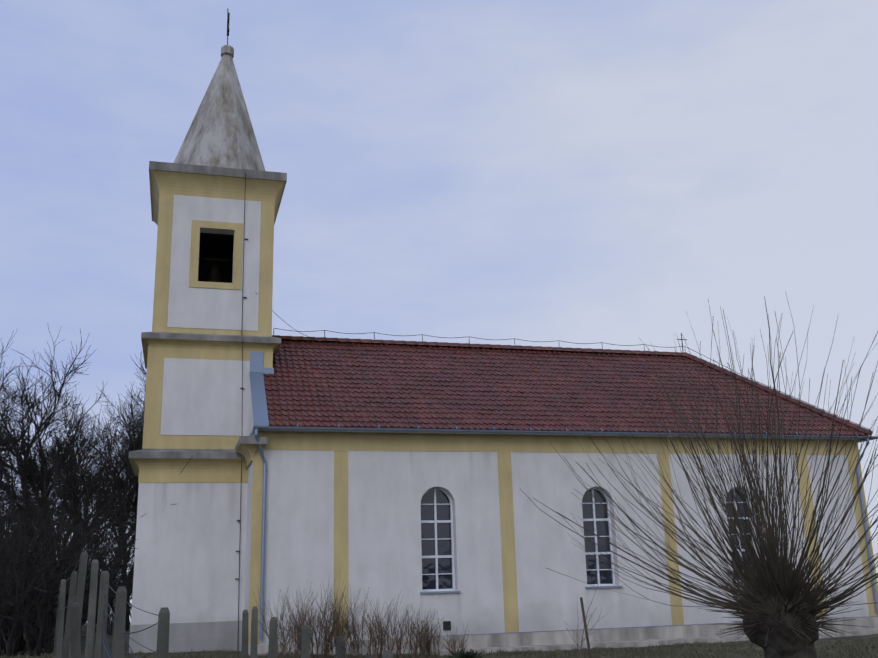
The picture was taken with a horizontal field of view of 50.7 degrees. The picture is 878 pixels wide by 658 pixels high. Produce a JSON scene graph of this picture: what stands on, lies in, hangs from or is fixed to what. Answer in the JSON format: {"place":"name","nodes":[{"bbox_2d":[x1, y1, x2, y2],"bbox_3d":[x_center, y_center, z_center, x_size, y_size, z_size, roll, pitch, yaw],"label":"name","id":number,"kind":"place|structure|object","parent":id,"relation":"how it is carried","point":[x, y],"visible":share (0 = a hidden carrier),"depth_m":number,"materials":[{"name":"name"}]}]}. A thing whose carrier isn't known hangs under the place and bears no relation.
{"place":"outdoors","nodes":[
{"label":"outdoors","id":0,"kind":"place"},
{"bbox_2d":[0,623,877,657],"bbox_3d":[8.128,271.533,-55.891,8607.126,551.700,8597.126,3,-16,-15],"label":"ground","id":1,"kind":"structure","parent":0,"point":[84,631],"depth_m":26.05,"materials":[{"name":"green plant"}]},
{"bbox_2d":[0,403,21,526],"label":"bare tree","id":2,"kind":"object","parent":1,"relation":"on","point":[8,462],"visible":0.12,"depth_m":44.84,"materials":[{"name":"black plant"}]},
{"bbox_2d":[0,456,86,577],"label":"bare tree","id":3,"kind":"object","parent":1,"relation":"on","point":[26,507],"visible":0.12,"depth_m":38.45,"materials":[{"name":"black plant"}]},
{"bbox_2d":[0,404,125,563],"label":"bare tree","id":4,"kind":"object","parent":1,"relation":"on","point":[89,439],"visible":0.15,"depth_m":67.38,"materials":[{"name":"black plant"}]},
{"bbox_2d":[0,327,137,595],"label":"bare tree","id":5,"kind":"object","parent":1,"relation":"on","point":[22,464],"visible":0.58,"depth_m":38.76,"materials":[{"name":"brown plant"}]},
{"bbox_2d":[1,487,137,575],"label":"bare tree","id":6,"kind":"object","parent":1,"relation":"on","point":[101,528],"visible":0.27,"depth_m":38.08,"materials":[{"name":"black plant"}]},
{"bbox_2d":[21,369,145,622],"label":"bare tree","id":7,"kind":"object","parent":1,"relation":"on","point":[113,447],"visible":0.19,"depth_m":58.57,"materials":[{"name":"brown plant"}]},
{"bbox_2d":[32,383,143,560],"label":"bare tree","id":8,"kind":"object","parent":1,"relation":"on","point":[82,415],"visible":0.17,"depth_m":58.33,"materials":[{"name":"brown plant"}]},
{"bbox_2d":[0,434,192,656],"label":"thicket shrub","id":9,"kind":"object","parent":1,"relation":"on","point":[25,612],"visible":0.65,"depth_m":28.81,"materials":[{"name":"brown plant"}]},
{"bbox_2d":[53,351,146,596],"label":"bare tree","id":10,"kind":"object","parent":1,"relation":"on","point":[131,442],"visible":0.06,"depth_m":40.60,"materials":[{"name":"brown plant"}]},
{"bbox_2d":[79,427,137,629],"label":"bare tree","id":11,"kind":"object","parent":1,"relation":"on","point":[127,623],"visible":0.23,"depth_m":40.79,"materials":[{"name":"black plant"}]},
{"bbox_2d":[81,381,144,537],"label":"bare tree","id":12,"kind":"object","parent":1,"relation":"on","point":[139,421],"visible":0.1,"depth_m":55.81,"materials":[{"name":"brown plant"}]},
{"bbox_2d":[128,161,286,652],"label":"bell tower","id":13,"kind":"structure","parent":1,"relation":"on","point":[186,566],"depth_m":28.75,"materials":[{"name":"white paint"}]},
{"bbox_2d":[199,255,232,282],"bbox_3d":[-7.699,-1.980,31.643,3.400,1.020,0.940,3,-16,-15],"label":"bell","id":14,"kind":"object","parent":13,"relation":"in","point":[214,273],"visible":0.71,"depth_m":31.53,"materials":[{"name":"black metal"}]},
{"bbox_2d":[174,45,264,170],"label":"spire","id":15,"kind":"structure","parent":13,"relation":"on","point":[220,132],"depth_m":32.32,"materials":[{"name":"grey metal"}]},
{"bbox_2d":[227,8,229,44],"bbox_3d":[-7.852,-11.200,34.457,0.092,1.651,0.640,3,-16,-15],"label":"cross","id":16,"kind":"object","parent":15,"relation":"on","point":[228,16],"visible":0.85,"depth_m":34.44,"materials":[{"name":"grey metal"}]},
{"bbox_2d":[235,173,340,649],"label":"tower wires","id":17,"kind":"object","parent":13,"relation":"attached to","point":[242,388],"visible":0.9,"depth_m":29.15,"materials":[{"name":"black metal"}]},
{"bbox_2d":[46,552,392,657],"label":"fence posts","id":18,"kind":"object","parent":1,"relation":"on","point":[69,646],"visible":0.88,"depth_m":14.44,"materials":[{"name":"grey wood"}]},
{"bbox_2d":[53,561,371,657],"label":"fence wires","id":19,"kind":"object","parent":18,"relation":"attached to","point":[104,643],"visible":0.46,"depth_m":13.43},
{"bbox_2d":[253,573,469,657],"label":"bare hedge","id":20,"kind":"object","parent":1,"relation":"on","point":[301,621],"visible":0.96,"depth_m":23.67,"materials":[{"name":"brown plant"}]},
{"bbox_2d":[446,649,484,657],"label":"evergreen shrub","id":21,"kind":"object","parent":1,"relation":"on","point":[470,654],"visible":1,"depth_m":23.02,"materials":[{"name":"green plant"}]},
{"bbox_2d":[244,385,868,643],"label":"nave walls","id":22,"kind":"structure","parent":1,"relation":"on","point":[387,490],"depth_m":28.10,"materials":[{"name":"white paint"}]},
{"bbox_2d":[443,621,450,629],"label":"wall vents","id":23,"kind":"object","parent":22,"relation":"attached to","point":[446,625],"depth_m":26.97,"materials":[{"name":"grey metal"}]},
{"bbox_2d":[155,452,836,602],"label":"wall grime streaks","id":24,"kind":"object","parent":22,"relation":"attached to","point":[420,598],"depth_m":28.07,"materials":[{"name":"grey paint"}]},
{"bbox_2d":[248,431,877,644],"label":"wall trim","id":25,"kind":"structure","parent":22,"relation":"attached to","point":[502,446],"depth_m":28.52,"materials":[{"name":"yellow paint"}]},
{"bbox_2d":[249,352,877,640],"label":"gutter and downspout","id":26,"kind":"object","parent":22,"relation":"attached to","point":[259,402],"visible":0.88,"depth_m":28.32,"materials":[{"name":"grey metal"}]},
{"bbox_2d":[273,328,869,429],"bbox_3d":[4.570,1.928,33.846,20.729,4.436,3.388,-1,-15,-4],"label":"ridge conductor and cross","id":27,"kind":"object","parent":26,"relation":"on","point":[681,339],"visible":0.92,"depth_m":33.96,"materials":[{"name":"grey metal"}]},
{"bbox_2d":[276,342,868,435],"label":"roof deck","id":28,"kind":"structure","parent":22,"relation":"on","point":[572,392],"depth_m":31.79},
{"bbox_2d":[263,339,867,435],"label":"roof tiles","id":29,"kind":"object","parent":28,"relation":"on","point":[356,393],"visible":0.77,"depth_m":31.17,"materials":[{"name":"tile"}]},
{"bbox_2d":[272,335,872,435],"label":"roof ridge caps","id":30,"kind":"object","parent":29,"relation":"on","point":[726,371],"visible":0.65,"depth_m":33.83,"materials":[{"name":"red tile"}]},
{"bbox_2d":[420,582,737,593],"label":"window sills","id":31,"kind":"structure","parent":22,"relation":"attached to","point":[460,591],"depth_m":27.27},
{"bbox_2d":[421,487,755,591],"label":"window frames","id":32,"kind":"structure","parent":22,"relation":"attached to","point":[435,521],"depth_m":28.32,"materials":[{"name":"white wood"}]},
{"bbox_2d":[421,489,750,589],"bbox_3d":[4.899,6.556,29.320,11.460,3.047,0.001,3,-16,-15],"label":"window glass","id":33,"kind":"object","parent":32,"relation":"in","point":[443,548],"depth_m":28.25,"materials":[{"name":"black glass"}]},
{"bbox_2d":[446,616,877,635],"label":"ledge","id":34,"kind":"object","parent":22,"relation":"attached to","point":[634,627],"visible":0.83,"depth_m":28.23,"materials":[{"name":"grey concrete"}]},
{"bbox_2d":[248,617,877,655],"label":"wall plinth","id":35,"kind":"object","parent":1,"relation":"on","point":[636,637],"visible":0.25,"depth_m":27.68,"materials":[{"name":"grey concrete"}]},
{"bbox_2d":[580,597,591,657],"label":"wooden stake","id":36,"kind":"object","parent":1,"relation":"on","point":[585,624],"visible":1,"depth_m":21.91,"materials":[{"name":"brown wood"}]},
{"bbox_2d":[564,568,607,657],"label":"bare sapling","id":37,"kind":"object","parent":1,"relation":"on","point":[584,627],"visible":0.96,"depth_m":21.47,"materials":[{"name":"brown plant"}]},
{"bbox_2d":[519,291,877,657],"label":"willow tree","id":38,"kind":"object","parent":1,"relation":"on","point":[778,606],"visible":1,"depth_m":8.41,"materials":[{"name":"brown plant"}]},
{"bbox_2d":[0,0,877,623],"label":"sky","id":39,"kind":"structure","parent":0,"point":[574,171],"materials":[{"name":"blue"}]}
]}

